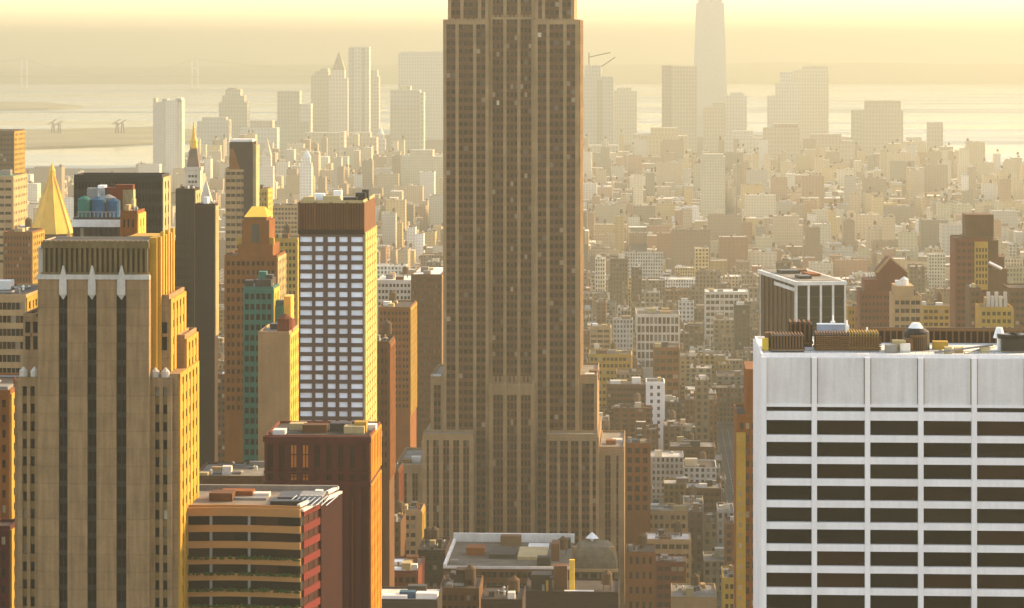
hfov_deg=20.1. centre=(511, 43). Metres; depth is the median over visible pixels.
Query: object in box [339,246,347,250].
window
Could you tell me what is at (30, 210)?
city building
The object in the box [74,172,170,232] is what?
office tower
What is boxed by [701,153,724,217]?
office block
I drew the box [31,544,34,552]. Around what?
window
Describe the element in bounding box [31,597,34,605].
window
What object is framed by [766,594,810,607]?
window
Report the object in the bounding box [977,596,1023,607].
window
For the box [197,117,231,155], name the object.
office block
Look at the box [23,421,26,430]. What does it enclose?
window
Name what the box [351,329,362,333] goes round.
window
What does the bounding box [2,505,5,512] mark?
window
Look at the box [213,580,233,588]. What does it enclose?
window
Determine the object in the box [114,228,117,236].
window
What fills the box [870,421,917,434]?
window
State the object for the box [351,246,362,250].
window
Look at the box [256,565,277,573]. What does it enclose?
window
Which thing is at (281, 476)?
window
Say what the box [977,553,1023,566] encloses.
window
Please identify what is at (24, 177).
windows
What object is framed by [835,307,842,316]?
window
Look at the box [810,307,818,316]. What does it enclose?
window
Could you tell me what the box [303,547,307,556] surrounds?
window
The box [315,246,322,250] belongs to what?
window
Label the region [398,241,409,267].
city building
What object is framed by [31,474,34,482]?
window
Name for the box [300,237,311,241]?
window
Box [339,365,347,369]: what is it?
window
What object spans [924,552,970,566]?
window
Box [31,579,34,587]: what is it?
window
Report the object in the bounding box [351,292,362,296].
window
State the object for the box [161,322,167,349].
window
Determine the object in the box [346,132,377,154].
office block
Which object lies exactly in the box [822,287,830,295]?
window
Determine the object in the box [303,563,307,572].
window
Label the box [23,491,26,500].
window
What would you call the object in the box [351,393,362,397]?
window
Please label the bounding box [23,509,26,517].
window
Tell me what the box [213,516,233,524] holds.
window
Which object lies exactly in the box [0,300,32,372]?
windows
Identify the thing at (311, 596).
window
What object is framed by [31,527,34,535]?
window
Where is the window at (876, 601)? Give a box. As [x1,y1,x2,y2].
[870,595,917,607]
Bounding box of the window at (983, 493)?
[977,487,1023,500]
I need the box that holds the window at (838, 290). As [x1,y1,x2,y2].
[835,286,842,295]
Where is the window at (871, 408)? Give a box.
[870,407,917,410]
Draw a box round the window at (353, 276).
[351,274,362,278]
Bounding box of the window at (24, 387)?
[23,386,26,394]
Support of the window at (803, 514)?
in the office slab at (888, 467)
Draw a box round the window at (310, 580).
[308,576,313,586]
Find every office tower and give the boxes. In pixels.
[0,129,24,172]
[15,228,198,607]
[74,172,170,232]
[243,271,293,461]
[298,189,376,420]
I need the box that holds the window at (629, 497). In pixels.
[627,495,631,500]
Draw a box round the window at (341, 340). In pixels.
[339,338,347,342]
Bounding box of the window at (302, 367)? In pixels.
[300,365,311,369]
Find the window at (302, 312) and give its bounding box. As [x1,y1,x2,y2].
[300,310,311,314]
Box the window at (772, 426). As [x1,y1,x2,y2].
[766,420,810,433]
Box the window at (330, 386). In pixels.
[328,384,335,388]
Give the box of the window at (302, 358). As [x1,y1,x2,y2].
[300,356,311,360]
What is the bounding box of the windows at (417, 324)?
[417,324,439,423]
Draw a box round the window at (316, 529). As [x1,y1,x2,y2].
[314,525,318,534]
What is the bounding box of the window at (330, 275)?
[328,273,335,278]
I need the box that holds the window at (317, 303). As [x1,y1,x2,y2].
[315,301,322,305]
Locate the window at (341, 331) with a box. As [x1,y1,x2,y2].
[339,329,347,333]
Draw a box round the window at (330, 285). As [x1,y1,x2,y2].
[328,283,335,287]
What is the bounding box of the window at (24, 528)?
[23,527,26,535]
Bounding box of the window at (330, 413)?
[328,411,335,415]
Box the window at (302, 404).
[300,402,311,406]
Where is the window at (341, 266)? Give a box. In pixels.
[339,264,347,269]
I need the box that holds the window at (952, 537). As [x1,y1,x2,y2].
[924,530,970,544]
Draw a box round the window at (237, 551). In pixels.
[234,548,255,556]
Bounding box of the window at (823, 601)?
[817,595,864,607]
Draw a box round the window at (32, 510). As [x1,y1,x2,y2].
[31,509,34,517]
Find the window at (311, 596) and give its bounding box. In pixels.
[308,592,313,602]
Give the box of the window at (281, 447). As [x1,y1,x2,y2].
[279,445,284,466]
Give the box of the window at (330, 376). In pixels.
[328,374,335,379]
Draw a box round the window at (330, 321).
[328,319,335,324]
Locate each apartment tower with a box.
[175,185,200,327]
[195,196,218,468]
[218,370,224,461]
[224,206,285,461]
[225,139,258,254]
[411,266,442,446]
[734,361,752,607]
[950,213,1006,327]
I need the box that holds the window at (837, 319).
[835,317,842,322]
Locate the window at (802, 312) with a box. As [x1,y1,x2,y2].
[798,307,806,316]
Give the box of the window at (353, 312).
[351,310,362,315]
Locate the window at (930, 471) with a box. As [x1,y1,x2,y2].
[924,465,970,478]
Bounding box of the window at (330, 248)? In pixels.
[328,246,335,250]
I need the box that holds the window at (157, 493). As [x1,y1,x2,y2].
[156,492,158,501]
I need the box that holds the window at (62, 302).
[59,296,66,607]
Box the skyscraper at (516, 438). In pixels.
[398,0,624,607]
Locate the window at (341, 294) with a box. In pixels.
[339,292,347,296]
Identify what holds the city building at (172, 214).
on the ground
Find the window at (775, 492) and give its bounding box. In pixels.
[766,485,810,499]
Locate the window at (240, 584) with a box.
[234,580,255,588]
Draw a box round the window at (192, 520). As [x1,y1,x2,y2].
[188,516,209,524]
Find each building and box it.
[0,373,18,518]
[0,519,14,607]
[3,217,44,283]
[27,204,38,221]
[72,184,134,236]
[120,199,145,236]
[138,163,161,172]
[171,206,174,226]
[175,173,205,190]
[187,484,341,607]
[199,460,263,484]
[201,180,212,201]
[207,141,223,161]
[209,177,224,191]
[219,238,224,281]
[219,307,223,330]
[220,161,228,177]
[244,130,256,143]
[259,184,272,217]
[263,420,381,607]
[273,199,287,203]
[273,203,298,235]
[275,224,298,323]
[276,159,289,187]
[286,173,314,198]
[309,148,320,182]
[317,176,327,193]
[332,157,342,187]
[350,145,372,165]
[354,187,382,198]
[362,158,373,186]
[370,193,379,198]
[377,172,398,194]
[377,249,379,263]
[377,263,407,278]
[377,266,410,333]
[377,319,394,586]
[378,290,416,461]
[382,207,396,247]
[382,584,441,607]
[384,148,400,167]
[386,199,405,228]
[392,150,409,184]
[394,184,423,204]
[394,462,403,502]
[394,499,405,555]
[394,554,424,586]
[397,216,402,248]
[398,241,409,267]
[403,501,425,555]
[406,202,414,224]
[407,225,416,248]
[415,204,426,227]
[415,232,424,261]
[417,526,450,586]
[420,171,435,205]
[421,245,442,265]
[422,230,436,246]
[426,258,442,265]
[430,194,442,228]
[440,564,482,607]
[443,533,574,589]
[481,575,525,607]
[526,559,618,607]
[572,532,617,577]
[583,148,590,179]
[583,182,596,199]
[583,229,587,268]
[583,291,606,312]
[583,327,589,352]
[586,253,617,270]
[586,343,600,354]
[588,267,607,291]
[589,342,631,405]
[590,323,610,349]
[592,293,616,313]
[594,233,613,243]
[595,204,624,222]
[595,217,626,240]
[595,255,604,290]
[596,169,605,185]
[596,299,606,323]
[597,182,611,198]
[599,147,610,173]
[599,412,608,429]
[607,377,645,423]
[609,392,657,449]
[610,254,627,312]
[612,165,623,182]
[613,316,632,349]
[614,209,623,253]
[616,357,643,379]
[623,246,662,277]
[625,435,650,578]
[626,532,654,607]
[628,155,641,174]
[629,229,644,243]
[631,139,646,155]
[631,264,641,300]
[633,174,642,203]
[633,201,655,222]
[635,307,656,332]
[635,421,655,450]
[636,308,679,379]
[642,277,664,307]
[642,288,662,308]
[646,168,654,195]
[646,377,664,450]
[646,521,690,582]
[647,219,680,234]
[651,450,683,497]
[651,485,659,503]
[651,493,692,531]
[653,342,679,397]
[655,554,686,607]
[656,161,681,189]
[656,202,683,221]
[657,182,670,198]
[657,231,670,258]
[659,476,688,503]
[660,272,694,287]
[662,137,683,161]
[663,409,680,450]
[665,286,690,307]
[665,395,684,422]
[670,259,694,276]
[670,432,714,459]
[671,227,709,274]
[671,573,716,607]
[672,202,702,222]
[674,208,682,227]
[678,298,693,321]
[680,322,689,352]
[680,342,695,397]
[682,168,691,184]
[682,424,694,439]
[683,485,703,551]
[684,458,715,481]
[685,390,716,452]
[685,479,721,512]
[688,321,703,346]
[688,502,702,581]
[690,358,711,388]
[691,268,720,305]
[694,159,700,198]
[694,305,703,320]
[695,246,708,269]
[695,352,725,383]
[695,375,708,440]
[699,451,725,499]
[703,547,723,591]
[704,287,748,341]
[704,512,717,551]
[708,213,741,239]
[710,259,726,274]
[712,383,743,421]
[713,314,732,349]
[715,477,727,502]
[716,370,743,383]
[716,502,733,546]
[717,334,732,353]
[718,234,747,269]
[721,557,733,607]
[724,150,747,171]
[724,267,741,288]
[724,515,733,565]
[726,350,748,370]
[733,295,749,350]
[734,284,758,297]
[736,159,742,213]
[741,182,763,214]
[741,272,754,285]
[742,217,751,242]
[745,193,775,216]
[746,167,770,193]
[748,249,776,271]
[749,298,758,310]
[749,349,752,360]
[750,333,758,348]
[755,230,773,250]
[769,211,802,244]
[771,176,789,200]
[776,200,792,214]
[776,258,790,268]
[780,160,792,176]
[785,245,801,256]
[793,199,816,220]
[795,153,809,173]
[801,139,815,154]
[801,174,823,207]
[802,220,821,264]
[803,255,815,268]
[808,261,832,273]
[812,208,842,224]
[812,222,830,250]
[821,165,834,183]
[822,240,856,259]
[827,206,835,241]
[830,256,870,275]
[837,167,852,186]
[840,213,856,251]
[844,175,855,202]
[846,302,855,331]
[849,192,860,212]
[854,212,879,239]
[856,255,908,331]
[862,177,879,212]
[863,186,881,212]
[865,266,874,276]
[866,221,880,247]
[871,240,897,266]
[872,191,883,214]
[879,214,894,239]
[881,246,895,260]
[884,205,913,224]
[887,151,910,181]
[889,276,921,326]
[890,160,914,181]
[893,251,910,260]
[898,224,916,260]
[907,263,924,294]
[909,168,923,204]
[919,218,947,252]
[920,160,947,191]
[921,293,949,301]
[922,292,949,326]
[927,253,944,290]
[928,150,941,164]
[934,198,954,220]
[934,286,949,296]
[939,221,961,255]
[952,203,971,214]
[957,147,970,183]
[959,189,975,208]
[965,138,984,170]
[965,283,980,327]
[967,165,975,198]
[975,292,1013,327]
[978,158,993,177]
[979,179,995,200]
[983,200,1013,209]
[989,209,1016,229]
[993,219,1000,237]
[993,237,1006,256]
[998,178,1010,200]
[1002,283,1023,327]
[1004,159,1016,178]
[1005,249,1023,264]
[1005,259,1023,283]
[1012,178,1022,199]
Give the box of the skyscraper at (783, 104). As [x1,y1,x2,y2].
[767,71,799,127]
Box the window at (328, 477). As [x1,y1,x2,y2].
[326,475,331,479]
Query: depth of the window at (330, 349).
850.07 m
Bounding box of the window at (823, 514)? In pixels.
[817,508,864,521]
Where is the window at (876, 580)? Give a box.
[870,573,917,587]
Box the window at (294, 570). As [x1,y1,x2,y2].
[278,565,300,574]
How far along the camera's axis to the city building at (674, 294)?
2694.91 m
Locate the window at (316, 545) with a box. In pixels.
[314,541,318,550]
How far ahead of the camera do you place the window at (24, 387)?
602.64 m
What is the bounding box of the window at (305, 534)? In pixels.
[303,531,307,540]
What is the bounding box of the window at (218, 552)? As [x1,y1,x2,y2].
[213,548,233,556]
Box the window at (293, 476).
[291,474,295,479]
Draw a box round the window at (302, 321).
[300,319,311,323]
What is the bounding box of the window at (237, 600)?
[234,597,255,604]
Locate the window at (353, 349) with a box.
[351,347,362,351]
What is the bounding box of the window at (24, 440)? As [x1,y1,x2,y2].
[23,439,26,447]
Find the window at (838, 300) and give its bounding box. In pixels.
[835,297,842,305]
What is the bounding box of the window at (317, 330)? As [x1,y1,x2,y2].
[315,328,322,333]
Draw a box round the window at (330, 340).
[328,338,335,342]
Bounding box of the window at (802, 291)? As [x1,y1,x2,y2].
[798,287,806,296]
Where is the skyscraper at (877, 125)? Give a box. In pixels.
[851,100,902,157]
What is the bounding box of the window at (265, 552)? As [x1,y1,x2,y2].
[256,548,277,557]
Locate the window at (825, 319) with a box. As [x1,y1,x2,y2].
[822,317,830,322]
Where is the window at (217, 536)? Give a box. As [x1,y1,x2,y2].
[213,532,233,540]
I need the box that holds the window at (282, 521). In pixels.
[278,517,300,525]
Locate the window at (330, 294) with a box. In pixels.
[328,292,335,296]
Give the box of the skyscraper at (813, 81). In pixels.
[793,66,828,139]
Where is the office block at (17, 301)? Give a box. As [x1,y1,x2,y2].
[0,279,37,372]
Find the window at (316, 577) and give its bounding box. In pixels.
[314,573,318,582]
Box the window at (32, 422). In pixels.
[31,421,34,430]
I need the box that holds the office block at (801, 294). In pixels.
[757,268,846,336]
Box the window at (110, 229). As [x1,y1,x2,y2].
[109,228,112,236]
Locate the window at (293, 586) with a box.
[278,582,300,590]
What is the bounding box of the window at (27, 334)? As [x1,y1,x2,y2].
[24,322,30,349]
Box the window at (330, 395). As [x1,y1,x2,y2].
[328,393,335,397]
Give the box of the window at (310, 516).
[308,512,313,521]
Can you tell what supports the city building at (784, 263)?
on the ground
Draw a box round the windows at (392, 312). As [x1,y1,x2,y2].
[392,312,407,407]
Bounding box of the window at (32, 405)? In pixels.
[31,404,34,412]
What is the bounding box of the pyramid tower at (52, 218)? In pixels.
[32,164,72,238]
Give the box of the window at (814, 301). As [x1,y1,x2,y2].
[810,297,818,306]
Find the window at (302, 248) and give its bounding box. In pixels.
[300,246,311,250]
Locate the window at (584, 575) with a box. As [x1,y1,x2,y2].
[582,573,587,577]
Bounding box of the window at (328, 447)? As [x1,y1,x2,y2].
[326,445,331,467]
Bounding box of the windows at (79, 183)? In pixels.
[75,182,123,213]
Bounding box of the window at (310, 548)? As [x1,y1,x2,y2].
[308,544,313,553]
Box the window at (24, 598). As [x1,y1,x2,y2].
[23,597,26,605]
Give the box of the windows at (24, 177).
[16,177,24,221]
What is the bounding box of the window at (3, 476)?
[2,475,5,482]
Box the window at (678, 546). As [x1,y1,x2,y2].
[676,544,681,548]
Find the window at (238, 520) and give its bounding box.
[234,516,255,524]
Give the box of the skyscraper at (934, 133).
[926,122,942,151]
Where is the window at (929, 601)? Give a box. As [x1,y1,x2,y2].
[924,596,970,607]
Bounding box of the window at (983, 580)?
[977,574,1023,588]
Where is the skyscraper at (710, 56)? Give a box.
[694,0,726,136]
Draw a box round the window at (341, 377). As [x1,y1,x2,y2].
[339,374,347,379]
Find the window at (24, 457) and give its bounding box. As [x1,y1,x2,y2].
[23,456,26,465]
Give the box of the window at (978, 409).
[977,408,1023,411]
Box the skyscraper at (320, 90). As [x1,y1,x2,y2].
[311,68,331,131]
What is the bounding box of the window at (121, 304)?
[117,296,125,607]
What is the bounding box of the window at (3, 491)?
[2,490,5,497]
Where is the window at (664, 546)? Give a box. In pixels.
[662,544,667,548]
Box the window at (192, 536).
[188,532,209,540]
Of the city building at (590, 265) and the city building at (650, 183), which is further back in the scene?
the city building at (650, 183)
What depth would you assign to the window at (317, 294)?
850.28 m
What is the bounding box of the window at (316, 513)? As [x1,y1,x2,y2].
[314,509,318,518]
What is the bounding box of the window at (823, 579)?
[817,573,864,586]
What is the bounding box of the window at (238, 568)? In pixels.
[234,564,255,572]
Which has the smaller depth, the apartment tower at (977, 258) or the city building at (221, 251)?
the apartment tower at (977, 258)
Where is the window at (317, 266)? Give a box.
[315,264,322,268]
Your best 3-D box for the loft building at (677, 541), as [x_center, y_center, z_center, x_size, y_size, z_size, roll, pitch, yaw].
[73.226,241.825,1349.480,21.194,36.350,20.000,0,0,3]
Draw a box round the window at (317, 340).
[315,338,322,342]
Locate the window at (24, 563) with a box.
[23,562,26,570]
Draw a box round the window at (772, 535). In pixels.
[766,529,810,542]
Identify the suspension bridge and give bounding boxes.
[0,59,347,87]
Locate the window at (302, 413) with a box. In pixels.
[300,411,311,415]
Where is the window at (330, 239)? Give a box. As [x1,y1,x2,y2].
[328,237,335,241]
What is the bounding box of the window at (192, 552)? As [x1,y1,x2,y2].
[188,548,209,556]
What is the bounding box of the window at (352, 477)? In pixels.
[350,475,354,480]
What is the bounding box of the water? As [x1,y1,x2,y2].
[0,56,1023,169]
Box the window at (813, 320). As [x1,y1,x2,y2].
[810,318,818,326]
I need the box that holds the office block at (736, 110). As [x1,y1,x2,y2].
[726,92,746,136]
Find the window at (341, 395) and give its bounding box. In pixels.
[339,393,347,397]
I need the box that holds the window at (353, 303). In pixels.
[351,301,362,305]
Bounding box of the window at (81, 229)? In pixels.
[80,228,83,236]
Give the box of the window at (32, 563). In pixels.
[31,562,34,570]
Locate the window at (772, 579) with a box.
[766,573,810,586]
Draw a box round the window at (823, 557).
[817,551,864,565]
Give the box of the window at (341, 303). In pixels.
[339,301,347,305]
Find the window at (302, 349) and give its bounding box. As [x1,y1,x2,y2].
[300,347,311,351]
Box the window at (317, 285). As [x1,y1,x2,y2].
[315,283,322,287]
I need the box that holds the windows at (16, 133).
[0,133,21,172]
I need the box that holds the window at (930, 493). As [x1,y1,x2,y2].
[924,487,970,500]
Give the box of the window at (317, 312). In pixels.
[315,310,322,314]
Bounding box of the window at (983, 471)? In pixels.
[977,465,1023,479]
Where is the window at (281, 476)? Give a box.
[279,474,284,479]
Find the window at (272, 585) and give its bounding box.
[256,581,277,589]
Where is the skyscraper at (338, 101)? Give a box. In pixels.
[329,52,347,136]
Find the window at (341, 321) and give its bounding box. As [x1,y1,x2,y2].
[339,319,347,324]
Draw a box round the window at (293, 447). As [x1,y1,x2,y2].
[291,445,295,466]
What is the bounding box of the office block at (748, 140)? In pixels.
[725,130,762,154]
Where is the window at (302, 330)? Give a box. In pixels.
[300,328,311,333]
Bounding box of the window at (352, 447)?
[350,445,354,467]
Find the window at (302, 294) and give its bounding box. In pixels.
[300,292,311,296]
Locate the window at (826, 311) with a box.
[822,307,830,316]
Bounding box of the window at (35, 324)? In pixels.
[32,322,37,349]
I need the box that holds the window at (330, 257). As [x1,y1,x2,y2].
[328,255,335,259]
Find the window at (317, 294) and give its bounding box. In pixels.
[315,292,322,296]
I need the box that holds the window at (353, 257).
[351,255,362,259]
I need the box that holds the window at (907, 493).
[870,486,917,500]
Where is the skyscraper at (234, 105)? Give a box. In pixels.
[219,87,249,138]
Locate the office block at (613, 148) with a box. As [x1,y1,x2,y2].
[592,145,628,152]
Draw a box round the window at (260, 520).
[256,516,277,525]
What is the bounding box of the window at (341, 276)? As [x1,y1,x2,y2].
[339,274,347,278]
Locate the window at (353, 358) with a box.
[351,356,362,360]
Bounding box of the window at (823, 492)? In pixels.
[817,486,864,499]
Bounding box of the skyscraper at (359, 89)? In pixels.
[348,47,370,136]
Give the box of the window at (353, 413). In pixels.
[351,411,362,415]
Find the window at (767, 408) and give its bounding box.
[766,407,810,410]
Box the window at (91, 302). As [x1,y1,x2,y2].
[88,296,95,607]
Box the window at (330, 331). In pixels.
[328,329,335,333]
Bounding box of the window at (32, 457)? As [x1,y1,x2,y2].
[31,456,34,465]
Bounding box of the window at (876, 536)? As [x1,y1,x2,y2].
[870,530,917,543]
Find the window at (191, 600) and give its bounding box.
[188,597,209,605]
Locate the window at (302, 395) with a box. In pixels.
[300,393,311,397]
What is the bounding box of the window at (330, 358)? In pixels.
[328,356,335,360]
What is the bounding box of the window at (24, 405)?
[23,404,26,412]
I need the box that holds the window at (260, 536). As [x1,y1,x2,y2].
[256,532,277,541]
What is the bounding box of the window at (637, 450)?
[635,448,639,453]
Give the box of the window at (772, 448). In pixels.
[766,442,810,455]
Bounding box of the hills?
[0,62,1023,83]
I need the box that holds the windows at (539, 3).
[405,0,617,557]
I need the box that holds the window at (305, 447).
[303,445,307,467]
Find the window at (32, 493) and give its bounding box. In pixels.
[31,492,34,500]
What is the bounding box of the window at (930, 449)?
[924,443,970,456]
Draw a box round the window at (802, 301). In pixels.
[798,297,806,306]
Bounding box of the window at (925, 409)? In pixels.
[924,408,970,411]
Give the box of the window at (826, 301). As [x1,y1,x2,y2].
[822,297,830,306]
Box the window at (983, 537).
[977,531,1023,544]
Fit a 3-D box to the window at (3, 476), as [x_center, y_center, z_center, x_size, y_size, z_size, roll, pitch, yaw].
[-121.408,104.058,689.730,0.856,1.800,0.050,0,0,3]
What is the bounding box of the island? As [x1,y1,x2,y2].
[0,101,83,109]
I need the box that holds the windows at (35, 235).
[35,235,37,283]
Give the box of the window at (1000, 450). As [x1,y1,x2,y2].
[977,443,1023,457]
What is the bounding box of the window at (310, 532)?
[308,528,313,537]
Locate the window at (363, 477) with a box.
[361,475,366,480]
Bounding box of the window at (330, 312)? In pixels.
[328,310,335,314]
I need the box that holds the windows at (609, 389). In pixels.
[608,388,619,414]
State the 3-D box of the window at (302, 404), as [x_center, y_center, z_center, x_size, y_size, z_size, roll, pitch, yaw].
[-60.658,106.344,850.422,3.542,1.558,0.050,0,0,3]
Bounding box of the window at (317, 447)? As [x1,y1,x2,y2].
[314,445,319,467]
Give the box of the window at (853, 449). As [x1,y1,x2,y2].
[817,442,864,456]
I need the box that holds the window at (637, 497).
[635,495,639,500]
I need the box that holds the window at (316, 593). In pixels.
[314,589,318,598]
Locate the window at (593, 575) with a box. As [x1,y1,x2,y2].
[591,573,596,577]
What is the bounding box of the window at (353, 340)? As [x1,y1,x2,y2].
[351,338,362,342]
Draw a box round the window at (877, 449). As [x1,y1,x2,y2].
[870,442,917,456]
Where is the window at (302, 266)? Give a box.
[300,264,311,268]
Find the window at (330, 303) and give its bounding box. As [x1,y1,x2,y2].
[328,301,335,305]
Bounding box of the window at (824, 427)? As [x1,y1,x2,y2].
[817,420,864,434]
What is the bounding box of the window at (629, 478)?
[627,476,631,481]
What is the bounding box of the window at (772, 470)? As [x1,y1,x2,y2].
[766,464,810,477]
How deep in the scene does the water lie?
13305.81 m
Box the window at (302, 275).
[300,273,311,278]
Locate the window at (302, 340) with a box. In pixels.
[300,338,311,342]
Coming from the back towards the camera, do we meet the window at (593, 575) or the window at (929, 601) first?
the window at (593, 575)
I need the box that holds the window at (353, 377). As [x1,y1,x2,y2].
[351,375,362,379]
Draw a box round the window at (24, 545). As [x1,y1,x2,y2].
[23,544,26,552]
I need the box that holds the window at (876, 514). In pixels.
[870,508,917,521]
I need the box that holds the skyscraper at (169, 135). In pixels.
[153,98,184,192]
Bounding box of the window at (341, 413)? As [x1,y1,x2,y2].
[339,411,347,415]
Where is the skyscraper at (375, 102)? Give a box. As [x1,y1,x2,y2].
[371,70,379,136]
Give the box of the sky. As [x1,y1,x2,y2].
[0,0,1023,55]
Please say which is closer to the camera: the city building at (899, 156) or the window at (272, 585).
the window at (272, 585)
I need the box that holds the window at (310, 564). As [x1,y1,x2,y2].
[308,560,313,569]
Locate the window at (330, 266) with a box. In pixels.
[328,264,335,269]
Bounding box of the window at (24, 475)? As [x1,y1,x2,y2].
[23,474,26,482]
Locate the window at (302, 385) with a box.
[300,383,311,388]
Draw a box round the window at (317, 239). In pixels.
[315,237,322,241]
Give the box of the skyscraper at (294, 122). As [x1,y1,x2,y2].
[275,91,312,158]
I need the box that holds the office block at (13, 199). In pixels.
[0,170,26,278]
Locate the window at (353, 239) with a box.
[351,237,362,241]
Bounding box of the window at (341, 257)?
[339,255,347,259]
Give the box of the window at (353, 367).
[351,365,362,370]
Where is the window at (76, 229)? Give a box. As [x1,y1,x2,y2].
[75,228,78,236]
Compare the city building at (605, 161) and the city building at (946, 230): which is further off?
the city building at (605, 161)
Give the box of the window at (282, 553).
[278,549,300,558]
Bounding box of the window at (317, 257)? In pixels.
[315,255,322,259]
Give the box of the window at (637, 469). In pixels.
[635,467,639,472]
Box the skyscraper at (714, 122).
[703,102,725,151]
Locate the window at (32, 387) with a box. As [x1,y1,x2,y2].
[31,386,34,395]
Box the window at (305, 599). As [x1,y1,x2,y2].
[303,595,307,605]
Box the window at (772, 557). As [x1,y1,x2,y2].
[766,551,810,564]
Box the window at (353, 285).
[351,283,362,287]
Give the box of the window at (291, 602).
[278,598,300,606]
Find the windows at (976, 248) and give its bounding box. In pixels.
[976,248,986,283]
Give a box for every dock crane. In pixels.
[48,119,56,132]
[54,120,62,132]
[112,119,120,132]
[118,120,125,132]
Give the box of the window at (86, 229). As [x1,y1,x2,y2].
[85,228,88,236]
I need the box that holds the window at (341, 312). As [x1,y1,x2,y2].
[339,310,347,314]
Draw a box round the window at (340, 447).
[338,445,342,467]
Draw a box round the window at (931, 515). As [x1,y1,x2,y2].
[924,508,970,522]
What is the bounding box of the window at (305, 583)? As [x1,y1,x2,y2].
[303,579,307,588]
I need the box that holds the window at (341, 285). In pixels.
[339,283,347,287]
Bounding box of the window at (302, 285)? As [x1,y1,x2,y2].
[300,283,311,287]
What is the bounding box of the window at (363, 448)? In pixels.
[361,446,366,467]
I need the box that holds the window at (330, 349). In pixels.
[328,347,335,351]
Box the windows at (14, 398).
[14,398,14,518]
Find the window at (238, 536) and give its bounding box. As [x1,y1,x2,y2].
[234,532,255,540]
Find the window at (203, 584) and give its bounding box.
[188,580,209,588]
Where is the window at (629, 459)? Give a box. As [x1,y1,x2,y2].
[627,457,631,462]
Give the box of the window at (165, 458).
[164,457,166,466]
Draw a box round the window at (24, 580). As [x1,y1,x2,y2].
[23,579,26,587]
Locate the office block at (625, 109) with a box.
[614,87,636,144]
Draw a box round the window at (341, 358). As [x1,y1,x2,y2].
[339,356,347,360]
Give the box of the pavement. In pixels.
[65,175,874,605]
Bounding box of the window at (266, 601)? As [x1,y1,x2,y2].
[256,597,277,605]
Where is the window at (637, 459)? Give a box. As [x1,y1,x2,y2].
[635,457,639,462]
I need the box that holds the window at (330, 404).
[328,402,335,406]
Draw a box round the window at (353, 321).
[351,319,362,324]
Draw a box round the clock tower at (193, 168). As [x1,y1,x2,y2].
[184,122,203,193]
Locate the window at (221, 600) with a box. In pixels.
[213,596,233,604]
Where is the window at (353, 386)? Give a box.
[351,384,362,388]
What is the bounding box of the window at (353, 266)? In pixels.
[351,264,362,269]
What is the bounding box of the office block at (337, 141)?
[304,131,345,156]
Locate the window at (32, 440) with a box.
[31,439,34,447]
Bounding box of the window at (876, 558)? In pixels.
[870,552,917,565]
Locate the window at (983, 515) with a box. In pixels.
[977,509,1023,522]
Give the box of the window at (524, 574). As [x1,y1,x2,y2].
[522,572,526,577]
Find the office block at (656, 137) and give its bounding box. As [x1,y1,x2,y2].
[633,127,690,158]
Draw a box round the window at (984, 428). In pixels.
[977,421,1023,435]
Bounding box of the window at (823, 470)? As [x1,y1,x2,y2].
[817,464,864,477]
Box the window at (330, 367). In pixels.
[328,365,335,369]
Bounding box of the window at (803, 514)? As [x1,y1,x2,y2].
[766,507,810,521]
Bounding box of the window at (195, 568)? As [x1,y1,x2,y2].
[188,564,209,572]
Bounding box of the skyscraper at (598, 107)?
[583,52,615,146]
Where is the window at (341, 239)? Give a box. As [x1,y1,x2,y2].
[339,237,347,241]
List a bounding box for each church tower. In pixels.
[259,139,273,198]
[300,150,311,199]
[377,126,385,154]
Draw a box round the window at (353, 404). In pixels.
[351,402,362,406]
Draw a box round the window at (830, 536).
[817,529,864,543]
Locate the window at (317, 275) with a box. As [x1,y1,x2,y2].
[315,273,322,278]
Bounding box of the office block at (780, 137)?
[763,123,799,159]
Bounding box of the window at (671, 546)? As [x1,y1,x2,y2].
[669,544,674,548]
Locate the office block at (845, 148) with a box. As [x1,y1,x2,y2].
[800,134,853,163]
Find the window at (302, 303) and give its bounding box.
[300,301,311,305]
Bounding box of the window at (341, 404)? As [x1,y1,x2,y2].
[339,402,347,406]
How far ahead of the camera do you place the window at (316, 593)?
619.80 m
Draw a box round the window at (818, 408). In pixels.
[817,407,864,410]
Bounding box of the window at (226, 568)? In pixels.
[213,564,233,572]
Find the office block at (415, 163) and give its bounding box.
[401,149,442,193]
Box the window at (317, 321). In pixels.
[315,319,322,323]
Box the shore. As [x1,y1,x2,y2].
[25,126,196,147]
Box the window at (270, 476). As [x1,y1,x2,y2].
[268,474,272,479]
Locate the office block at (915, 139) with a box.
[903,137,920,151]
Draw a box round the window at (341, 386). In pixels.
[339,384,347,388]
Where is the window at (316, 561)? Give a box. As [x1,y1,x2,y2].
[314,557,318,566]
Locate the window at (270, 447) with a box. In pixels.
[268,445,272,466]
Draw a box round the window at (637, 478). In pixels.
[635,476,639,481]
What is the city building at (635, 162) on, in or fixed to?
on the ground
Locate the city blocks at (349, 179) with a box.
[27,129,1023,473]
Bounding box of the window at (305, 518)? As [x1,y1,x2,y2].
[303,515,307,524]
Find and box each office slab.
[258,314,298,459]
[390,86,424,154]
[398,52,442,139]
[662,65,696,152]
[753,315,1023,607]
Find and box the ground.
[25,134,874,607]
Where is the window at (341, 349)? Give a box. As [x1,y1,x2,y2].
[339,347,347,351]
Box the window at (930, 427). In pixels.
[924,421,970,434]
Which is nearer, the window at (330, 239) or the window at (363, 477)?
the window at (363, 477)
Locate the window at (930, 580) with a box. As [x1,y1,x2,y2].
[924,574,970,587]
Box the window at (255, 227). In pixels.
[252,224,258,242]
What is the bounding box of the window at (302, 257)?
[300,255,311,259]
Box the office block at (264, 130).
[240,120,278,153]
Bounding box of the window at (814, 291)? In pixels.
[810,287,818,295]
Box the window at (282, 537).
[278,533,300,542]
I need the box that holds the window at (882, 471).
[870,464,917,478]
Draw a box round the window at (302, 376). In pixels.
[300,374,311,378]

